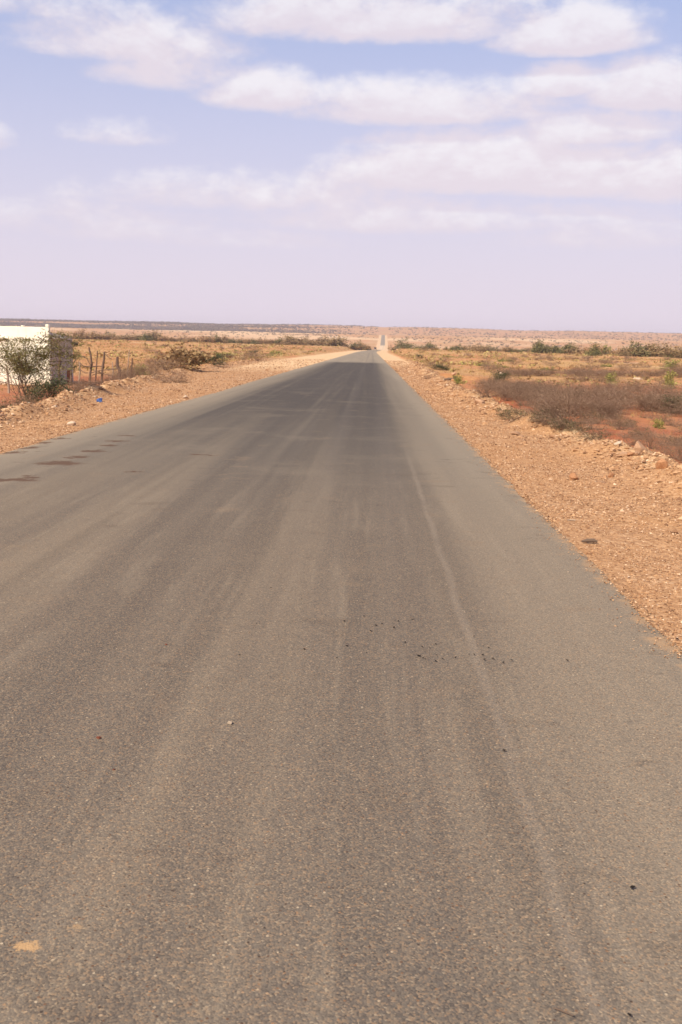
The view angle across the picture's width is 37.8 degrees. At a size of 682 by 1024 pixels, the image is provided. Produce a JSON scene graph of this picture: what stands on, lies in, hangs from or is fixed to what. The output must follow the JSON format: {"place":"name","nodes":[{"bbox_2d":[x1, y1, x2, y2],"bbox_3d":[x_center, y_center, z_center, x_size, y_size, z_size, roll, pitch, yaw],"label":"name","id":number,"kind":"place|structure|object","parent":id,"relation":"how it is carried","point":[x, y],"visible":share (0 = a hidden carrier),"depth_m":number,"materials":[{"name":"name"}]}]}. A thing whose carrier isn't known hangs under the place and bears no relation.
{"place":"outdoors","nodes":[
{"label":"outdoors","id":0,"kind":"place"},
{"bbox_2d":[0,335,681,1023],"bbox_3d":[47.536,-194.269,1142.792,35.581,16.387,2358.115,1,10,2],"label":"road","id":1,"kind":"structure","parent":0,"point":[372,823],"depth_m":4.03,"materials":[{"name":"asphalt"}]},
{"bbox_2d":[0,321,681,646],"bbox_3d":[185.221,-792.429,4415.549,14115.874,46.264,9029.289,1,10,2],"label":"ground","id":2,"kind":"structure","parent":0,"point":[389,355],"depth_m":24.90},
{"bbox_2d":[1,380,52,405],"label":"dry bush","id":3,"kind":"object","parent":2,"relation":"on","point":[18,398],"visible":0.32,"depth_m":26.07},
{"bbox_2d":[0,324,77,384],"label":"white building","id":4,"kind":"structure","parent":2,"relation":"on","point":[11,332],"depth_m":47.88,"materials":[{"name":"paint"}]},
{"bbox_2d":[16,366,73,403],"bbox_3d":[-8.104,-3.457,27.316,1.861,1.148,1.587,0,10,-8],"label":"thorn bush","id":5,"kind":"object","parent":2,"relation":"on","point":[54,384],"visible":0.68,"depth_m":27.18,"materials":[{"name":"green plant"}]},
{"bbox_2d":[0,328,90,401],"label":"thorn tree","id":6,"kind":"object","parent":2,"relation":"on","point":[16,362],"visible":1,"depth_m":29.71,"materials":[{"name":"green plant"}]},
{"bbox_2d":[51,382,84,395],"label":"dry bush","id":7,"kind":"object","parent":2,"relation":"on","point":[78,390],"visible":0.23,"depth_m":31.56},
{"bbox_2d":[6,347,132,392],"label":"stick fence","id":8,"kind":"object","parent":2,"relation":"on","point":[96,366],"visible":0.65,"depth_m":46.45,"materials":[{"name":"wood"}]},
{"bbox_2d":[72,328,90,338],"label":"thorn tree","id":9,"kind":"object","parent":2,"relation":"on","point":[80,334],"visible":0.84,"depth_m":556.03,"materials":[{"name":"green plant"}]},
{"bbox_2d":[69,375,99,391],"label":"dry bush","id":10,"kind":"object","parent":2,"relation":"on","point":[79,383],"visible":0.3,"depth_m":36.85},
{"bbox_2d":[74,368,108,389],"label":"bush","id":11,"kind":"object","parent":2,"relation":"on","point":[82,387],"visible":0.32,"depth_m":36.91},
{"bbox_2d":[83,369,114,383],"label":"dry bush","id":12,"kind":"object","parent":2,"relation":"on","point":[104,379],"visible":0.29,"depth_m":40.94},
{"bbox_2d":[106,364,142,379],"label":"dry bush","id":13,"kind":"object","parent":2,"relation":"on","point":[127,374],"visible":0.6,"depth_m":43.66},
{"bbox_2d":[114,358,156,376],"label":"dry bush","id":14,"kind":"object","parent":2,"relation":"on","point":[142,368],"visible":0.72,"depth_m":44.73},
{"bbox_2d":[128,364,165,375],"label":"dry bush","id":15,"kind":"object","parent":2,"relation":"on","point":[151,374],"visible":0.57,"depth_m":47.74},
{"bbox_2d":[138,332,161,340],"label":"thorn tree","id":16,"kind":"object","parent":2,"relation":"on","point":[145,338],"visible":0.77,"depth_m":551.33,"materials":[{"name":"green plant"}]},
{"bbox_2d":[143,355,162,366],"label":"dry bush","id":17,"kind":"object","parent":2,"relation":"on","point":[148,362],"visible":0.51,"depth_m":90.28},
{"bbox_2d":[139,354,192,369],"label":"dry bush","id":18,"kind":"object","parent":2,"relation":"on","point":[163,366],"visible":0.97,"depth_m":53.96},
{"bbox_2d":[144,368,193,382],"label":"bush","id":19,"kind":"object","parent":2,"relation":"on","point":[170,378],"visible":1,"depth_m":42.18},
{"bbox_2d":[151,342,215,368],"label":"thorn tree","id":20,"kind":"object","parent":2,"relation":"on","point":[190,356],"visible":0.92,"depth_m":60.21,"materials":[{"name":"green plant"}]},
{"bbox_2d":[176,335,196,341],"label":"thorn tree","id":21,"kind":"object","parent":2,"relation":"on","point":[190,339],"visible":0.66,"depth_m":553.08,"materials":[{"name":"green plant"}]},
{"bbox_2d":[195,334,217,342],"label":"thorn tree","id":22,"kind":"object","parent":2,"relation":"on","point":[208,339],"visible":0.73,"depth_m":550.45,"materials":[{"name":"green plant"}]},
{"bbox_2d":[199,351,227,364],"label":"thorn bush","id":23,"kind":"object","parent":2,"relation":"on","point":[215,358],"visible":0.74,"depth_m":73.23,"materials":[{"name":"green plant"}]},
{"bbox_2d":[239,351,277,360],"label":"dry bush","id":24,"kind":"object","parent":2,"relation":"on","point":[253,356],"visible":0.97,"depth_m":105.14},
{"bbox_2d":[279,334,309,344],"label":"thorn tree","id":25,"kind":"object","parent":2,"relation":"on","point":[293,341],"visible":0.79,"depth_m":539.91,"materials":[{"name":"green plant"}]},
{"bbox_2d":[315,335,332,345],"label":"thorn tree","id":26,"kind":"object","parent":2,"relation":"on","point":[318,340],"visible":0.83,"depth_m":553.40,"materials":[{"name":"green plant"}]},
{"bbox_2d":[318,336,348,345],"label":"thorn tree","id":27,"kind":"object","parent":2,"relation":"on","point":[334,340],"visible":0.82,"depth_m":549.27,"materials":[{"name":"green plant"}]},
{"bbox_2d":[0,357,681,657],"bbox_3d":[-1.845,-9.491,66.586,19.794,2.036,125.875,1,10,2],"label":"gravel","id":28,"kind":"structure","parent":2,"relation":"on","point":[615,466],"depth_m":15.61,"materials":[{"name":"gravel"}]},
{"bbox_2d":[0,318,681,350],"bbox_3d":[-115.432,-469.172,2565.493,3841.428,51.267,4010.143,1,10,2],"label":"hill scrub","id":29,"kind":"object","parent":2,"relation":"on","point":[211,327],"visible":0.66,"depth_m":2919.94,"materials":[{"name":"plant"}]},
{"bbox_2d":[0,338,681,451],"bbox_3d":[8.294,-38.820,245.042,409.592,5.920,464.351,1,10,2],"label":"dry grass","id":30,"kind":"structure","parent":2,"relation":"on","point":[139,348],"depth_m":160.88,"materials":[{"name":"plant"}]},
{"bbox_2d":[348,340,370,349],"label":"thorn tree","id":31,"kind":"object","parent":2,"relation":"on","point":[355,344],"visible":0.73,"depth_m":550.69,"materials":[{"name":"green plant"}]},
{"bbox_2d":[393,337,415,348],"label":"thorn tree","id":32,"kind":"object","parent":2,"relation":"on","point":[402,345],"visible":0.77,"depth_m":499.08,"materials":[{"name":"green plant"}]},
{"bbox_2d":[419,359,452,368],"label":"dry bush","id":33,"kind":"object","parent":2,"relation":"on","point":[433,367],"visible":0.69,"depth_m":85.84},
{"bbox_2d":[432,363,450,370],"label":"thorn bush","id":34,"kind":"object","parent":2,"relation":"on","point":[441,367],"visible":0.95,"depth_m":81.81,"materials":[{"name":"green plant"}]},
{"bbox_2d":[452,374,467,383],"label":"leafy plant","id":35,"kind":"object","parent":2,"relation":"on","point":[457,380],"visible":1,"depth_m":43.59,"materials":[{"name":"green plant"}]},
{"bbox_2d":[470,345,490,351],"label":"thorn tree","id":36,"kind":"object","parent":2,"relation":"on","point":[483,348],"visible":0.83,"depth_m":424.05,"materials":[{"name":"green plant"}]},
{"bbox_2d":[463,375,519,397],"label":"dry bush","id":37,"kind":"object","parent":2,"relation":"on","point":[482,392],"visible":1,"depth_m":29.30,"materials":[{"name":"plant"}]},
{"bbox_2d":[477,363,520,372],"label":"dry bush","id":38,"kind":"object","parent":2,"relation":"on","point":[498,368],"visible":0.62,"depth_m":91.22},
{"bbox_2d":[489,369,510,381],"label":"thorn bush","id":39,"kind":"object","parent":2,"relation":"on","point":[501,375],"visible":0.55,"depth_m":63.40,"materials":[{"name":"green plant"}]},
{"bbox_2d":[491,399,523,415],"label":"bush","id":40,"kind":"object","parent":2,"relation":"on","point":[510,410],"visible":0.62,"depth_m":23.26,"materials":[{"name":"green plant"}]},
{"bbox_2d":[495,384,527,400],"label":"dry bush","id":41,"kind":"object","parent":2,"relation":"on","point":[501,391],"visible":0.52,"depth_m":41.45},
{"bbox_2d":[495,404,539,420],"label":"bush","id":42,"kind":"object","parent":2,"relation":"on","point":[508,417],"visible":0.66,"depth_m":21.77,"materials":[{"name":"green plant"}]},
{"bbox_2d":[500,387,542,406],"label":"dry bush","id":43,"kind":"object","parent":2,"relation":"on","point":[515,395],"visible":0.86,"depth_m":38.92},
{"bbox_2d":[515,389,548,404],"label":"dry bush","id":44,"kind":"object","parent":2,"relation":"on","point":[531,396],"visible":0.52,"depth_m":39.24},
{"bbox_2d":[529,339,548,351],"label":"thorn tree","id":45,"kind":"object","parent":2,"relation":"on","point":[537,345],"visible":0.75,"depth_m":409.34,"materials":[{"name":"green plant"}]},
{"bbox_2d":[531,343,552,352],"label":"thorn tree","id":46,"kind":"object","parent":2,"relation":"on","point":[545,349],"visible":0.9,"depth_m":405.76,"materials":[{"name":"green plant"}]},
{"bbox_2d":[528,409,556,422],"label":"bush","id":47,"kind":"object","parent":2,"relation":"on","point":[541,416],"visible":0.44,"depth_m":20.48,"materials":[{"name":"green plant"}]},
{"bbox_2d":[516,388,571,417],"bbox_3d":[4.275,-2.300,20.968,1.341,0.664,1.133,7,11,28],"label":"dry bush","id":48,"kind":"object","parent":2,"relation":"on","point":[533,404],"visible":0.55,"depth_m":20.94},
{"bbox_2d":[522,369,574,375],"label":"dry bush","id":49,"kind":"object","parent":2,"relation":"on","point":[545,374],"visible":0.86,"depth_m":80.89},
{"bbox_2d":[531,386,575,402],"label":"dry bush","id":50,"kind":"object","parent":2,"relation":"on","point":[553,392],"visible":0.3,"depth_m":39.74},
{"bbox_2d":[518,378,601,422],"bbox_3d":[4.478,-2.224,20.024,1.998,0.943,1.689,1,10,1],"label":"dry bush","id":51,"kind":"object","parent":2,"relation":"on","point":[577,405],"visible":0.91,"depth_m":20.00,"materials":[{"name":"plant"}]},
{"bbox_2d":[535,384,585,401],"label":"dry bush","id":52,"kind":"object","parent":2,"relation":"on","point":[556,395],"visible":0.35,"depth_m":38.63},
{"bbox_2d":[547,414,580,430],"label":"bush","id":53,"kind":"object","parent":2,"relation":"on","point":[563,422],"visible":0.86,"depth_m":19.36,"materials":[{"name":"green plant"}]},
{"bbox_2d":[558,342,577,352],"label":"thorn tree","id":54,"kind":"object","parent":2,"relation":"on","point":[564,347],"visible":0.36,"depth_m":407.58,"materials":[{"name":"green plant"}]},
{"bbox_2d":[548,410,593,428],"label":"bush","id":55,"kind":"object","parent":2,"relation":"on","point":[569,422],"visible":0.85,"depth_m":19.38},
{"bbox_2d":[553,369,592,379],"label":"dry bush","id":56,"kind":"object","parent":2,"relation":"on","point":[573,376],"visible":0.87,"depth_m":71.85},
{"bbox_2d":[555,419,590,431],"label":"bush","id":57,"kind":"object","parent":2,"relation":"on","point":[573,425],"visible":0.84,"depth_m":19.21,"materials":[{"name":"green plant"}]},
{"bbox_2d":[532,398,613,415],"bbox_3d":[7.209,-3.386,31.348,3.195,0.764,2.324,3,10,11],"label":"dry bush","id":58,"kind":"object","parent":2,"relation":"on","point":[590,412],"visible":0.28,"depth_m":31.27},
{"bbox_2d":[548,388,597,405],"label":"dry bush","id":59,"kind":"object","parent":2,"relation":"on","point":[576,394],"visible":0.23,"depth_m":39.89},
{"bbox_2d":[549,389,597,416],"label":"dry bush","id":60,"kind":"object","parent":2,"relation":"on","point":[571,398],"visible":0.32,"depth_m":30.89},
{"bbox_2d":[564,345,583,353],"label":"thorn tree","id":61,"kind":"object","parent":2,"relation":"on","point":[572,350],"visible":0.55,"depth_m":375.12,"materials":[{"name":"green plant"}]},
{"bbox_2d":[559,379,608,400],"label":"dry bush","id":62,"kind":"object","parent":2,"relation":"on","point":[583,389],"visible":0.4,"depth_m":40.07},
{"bbox_2d":[581,538,597,542],"bbox_3d":[2.094,0.240,8.389,0.136,0.040,0.038,2,10,7],"label":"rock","id":63,"kind":"object","parent":2,"relation":"on","point":[591,540],"visible":1,"depth_m":8.38,"materials":[{"name":"brown stone"}]},
{"bbox_2d":[571,426,619,440],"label":"bush","id":64,"kind":"object","parent":2,"relation":"on","point":[590,434],"visible":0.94,"depth_m":17.16,"materials":[{"name":"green plant"}]},
{"bbox_2d":[584,342,607,355],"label":"thorn tree","id":65,"kind":"object","parent":2,"relation":"on","point":[595,352],"visible":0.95,"depth_m":291.42,"materials":[{"name":"green plant"}]},
{"bbox_2d":[579,341,612,354],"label":"thorn tree","id":66,"kind":"object","parent":2,"relation":"on","point":[587,349],"visible":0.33,"depth_m":358.44,"materials":[{"name":"green plant"}]},
{"bbox_2d":[584,418,609,430],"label":"bush","id":67,"kind":"object","parent":2,"relation":"on","point":[590,425],"visible":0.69,"depth_m":25.55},
{"bbox_2d":[585,411,610,423],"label":"bush","id":68,"kind":"object","parent":2,"relation":"on","point":[598,419],"visible":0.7,"depth_m":27.67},
{"bbox_2d":[585,425,617,435],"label":"bush","id":69,"kind":"object","parent":2,"relation":"on","point":[609,432],"visible":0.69,"depth_m":24.43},
{"bbox_2d":[578,367,625,381],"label":"dry bush","id":70,"kind":"object","parent":2,"relation":"on","point":[599,373],"visible":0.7,"depth_m":67.31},
{"bbox_2d":[582,375,623,389],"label":"dry bush","id":71,"kind":"object","parent":2,"relation":"on","point":[602,381],"visible":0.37,"depth_m":49.18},
{"bbox_2d":[586,394,623,417],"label":"dry bush","id":72,"kind":"object","parent":2,"relation":"on","point":[601,408],"visible":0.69,"depth_m":30.38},
{"bbox_2d":[569,393,643,420],"bbox_3d":[8.145,-3.267,30.305,2.589,0.914,2.884,8,12,34],"label":"dry bush","id":73,"kind":"object","parent":2,"relation":"on","point":[605,410],"visible":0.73,"depth_m":30.29,"materials":[{"name":"plant"}]},
{"bbox_2d":[580,383,633,411],"bbox_3d":[10.041,-4.311,37.134,2.400,1.087,2.506,1,10,-3],"label":"dry bush","id":74,"kind":"object","parent":2,"relation":"on","point":[613,393],"visible":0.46,"depth_m":37.03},
{"bbox_2d":[575,382,642,404],"bbox_3d":[9.943,-4.393,37.535,3.054,1.093,2.413,-5,12,-29],"label":"dry bush","id":75,"kind":"object","parent":2,"relation":"on","point":[612,392],"visible":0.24,"depth_m":37.59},
{"bbox_2d":[591,395,631,414],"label":"dry bush","id":76,"kind":"object","parent":2,"relation":"on","point":[614,405],"visible":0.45,"depth_m":31.16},
{"bbox_2d":[605,371,620,382],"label":"leafy plant","id":77,"kind":"object","parent":2,"relation":"on","point":[610,376],"visible":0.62,"depth_m":64.53,"materials":[{"name":"green plant"}]},
{"bbox_2d":[600,375,634,393],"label":"dry bush","id":78,"kind":"object","parent":2,"relation":"on","point":[617,385],"visible":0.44,"depth_m":48.11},
{"bbox_2d":[587,389,648,412],"bbox_3d":[9.506,-3.794,34.401,2.590,0.893,2.478,-1,10,-11],"label":"dry bush","id":79,"kind":"object","parent":2,"relation":"on","point":[623,403],"visible":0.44,"depth_m":34.38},
{"bbox_2d":[601,413,638,425],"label":"bush","id":80,"kind":"object","parent":2,"relation":"on","point":[618,419],"visible":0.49,"depth_m":27.11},
{"bbox_2d":[604,414,639,429],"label":"bush","id":81,"kind":"object","parent":2,"relation":"on","point":[619,426],"visible":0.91,"depth_m":25.95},
{"bbox_2d":[597,383,651,404],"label":"dry bush","id":82,"kind":"object","parent":2,"relation":"on","point":[628,392],"visible":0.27,"depth_m":39.93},
{"bbox_2d":[599,387,650,407],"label":"dry bush","id":83,"kind":"object","parent":2,"relation":"on","point":[622,395],"visible":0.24,"depth_m":37.25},
{"bbox_2d":[612,341,651,356],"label":"thorn tree","id":84,"kind":"object","parent":2,"relation":"on","point":[640,349],"visible":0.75,"depth_m":293.68,"materials":[{"name":"green plant"}]},
{"bbox_2d":[615,428,652,437],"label":"bush","id":85,"kind":"object","parent":2,"relation":"on","point":[629,434],"visible":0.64,"depth_m":23.78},
{"bbox_2d":[620,427,649,445],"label":"bush","id":86,"kind":"object","parent":2,"relation":"on","point":[628,442],"visible":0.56,"depth_m":22.23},
{"bbox_2d":[614,368,656,375],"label":"dry bush","id":87,"kind":"object","parent":2,"relation":"on","point":[638,374],"visible":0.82,"depth_m":89.61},
{"bbox_2d":[623,421,654,433],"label":"dry bush","id":88,"kind":"object","parent":2,"relation":"on","point":[639,429],"visible":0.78,"depth_m":24.78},
{"bbox_2d":[634,441,647,452],"bbox_3d":[4.541,-0.936,15.079,0.178,0.272,0.131,8,12,35],"label":"rock","id":89,"kind":"object","parent":2,"relation":"on","point":[639,447],"visible":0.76,"depth_m":15.05,"materials":[{"name":"stone"}]},
{"bbox_2d":[635,410,658,418],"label":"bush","id":90,"kind":"object","parent":2,"relation":"on","point":[645,415],"visible":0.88,"depth_m":31.05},
{"bbox_2d":[626,392,676,411],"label":"dry bush","id":91,"kind":"object","parent":2,"relation":"on","point":[642,403],"visible":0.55,"depth_m":35.64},
{"bbox_2d":[641,342,662,356],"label":"thorn tree","id":92,"kind":"object","parent":2,"relation":"on","point":[649,348],"visible":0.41,"depth_m":295.53,"materials":[{"name":"green plant"}]},
{"bbox_2d":[623,388,680,412],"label":"dry bush","id":93,"kind":"object","parent":2,"relation":"on","point":[652,399],"visible":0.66,"depth_m":35.35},
{"bbox_2d":[626,393,678,410],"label":"dry bush","id":94,"kind":"object","parent":2,"relation":"on","point":[650,402],"visible":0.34,"depth_m":36.17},
{"bbox_2d":[628,425,678,448],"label":"dry bush","id":95,"kind":"object","parent":2,"relation":"on","point":[647,438],"visible":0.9,"depth_m":21.42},
{"bbox_2d":[635,381,676,394],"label":"dry bush","id":96,"kind":"object","parent":2,"relation":"on","point":[656,387],"visible":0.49,"depth_m":49.78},
{"bbox_2d":[632,386,681,408],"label":"dry bush","id":97,"kind":"object","parent":2,"relation":"on","point":[661,392],"visible":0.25,"depth_m":37.18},
{"bbox_2d":[652,419,664,428],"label":"leafy plant","id":98,"kind":"object","parent":2,"relation":"on","point":[659,425],"visible":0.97,"depth_m":27.21,"materials":[{"name":"green plant"}]},
{"bbox_2d":[648,408,670,421],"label":"bush","id":99,"kind":"object","parent":2,"relation":"on","point":[661,412],"visible":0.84,"depth_m":30.06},
{"bbox_2d":[639,382,680,392],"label":"dry bush","id":100,"kind":"object","parent":2,"relation":"on","point":[662,386],"visible":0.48,"depth_m":52.80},
{"bbox_2d":[642,390,678,413],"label":"dry bush","id":101,"kind":"object","parent":2,"relation":"on","point":[661,404],"visible":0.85,"depth_m":34.62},
{"bbox_2d":[655,458,667,468],"bbox_3d":[4.191,-0.628,13.014,0.159,0.153,0.193,3,10,12],"label":"rock","id":102,"kind":"object","parent":2,"relation":"on","point":[662,463],"visible":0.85,"depth_m":12.95,"materials":[{"name":"orange stone"}]},
{"bbox_2d":[650,342,673,356],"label":"thorn tree","id":103,"kind":"object","parent":2,"relation":"on","point":[659,353],"visible":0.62,"depth_m":292.98,"materials":[{"name":"green plant"}]},
{"bbox_2d":[647,398,681,415],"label":"dry bush","id":104,"kind":"object","parent":2,"relation":"on","point":[671,407],"visible":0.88,"depth_m":33.80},
{"bbox_2d":[648,433,681,460],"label":"dry bush","id":105,"kind":"object","parent":2,"relation":"on","point":[672,447],"visible":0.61,"depth_m":19.62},
{"bbox_2d":[655,358,681,368],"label":"leafy plant","id":106,"kind":"object","parent":2,"relation":"on","point":[671,363],"visible":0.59,"depth_m":127.20,"materials":[{"name":"green plant"}]},
{"bbox_2d":[655,431,681,445],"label":"bush","id":107,"kind":"object","parent":2,"relation":"on","point":[670,440],"visible":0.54,"depth_m":22.30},
{"bbox_2d":[663,369,677,387],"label":"leafy plant","id":108,"kind":"object","parent":2,"relation":"on","point":[670,378],"visible":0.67,"depth_m":59.01,"materials":[{"name":"green plant"}]},
{"bbox_2d":[659,390,681,413],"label":"thorn bush","id":109,"kind":"object","parent":2,"relation":"on","point":[678,400],"visible":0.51,"depth_m":34.69,"materials":[{"name":"brown plant"}]},
{"bbox_2d":[662,345,681,358],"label":"thorn tree","id":110,"kind":"object","parent":2,"relation":"on","point":[676,353],"visible":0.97,"depth_m":279.33,"materials":[{"name":"green plant"}]},
{"bbox_2d":[662,415,681,426],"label":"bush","id":111,"kind":"object","parent":2,"relation":"on","point":[669,423],"visible":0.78,"depth_m":28.41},
{"bbox_2d":[663,367,681,377],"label":"dry bush","id":112,"kind":"object","parent":2,"relation":"on","point":[680,374],"visible":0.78,"depth_m":88.56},
{"bbox_2d":[0,0,681,333],"label":"sky","id":113,"kind":"structure","parent":0,"point":[474,164],"materials":[{"name":"blue"}]},
{"bbox_2d":[650,436,681,461],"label":"dry bush","id":114,"kind":"object","parent":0,"point":[678,450],"visible":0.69,"depth_m":19.06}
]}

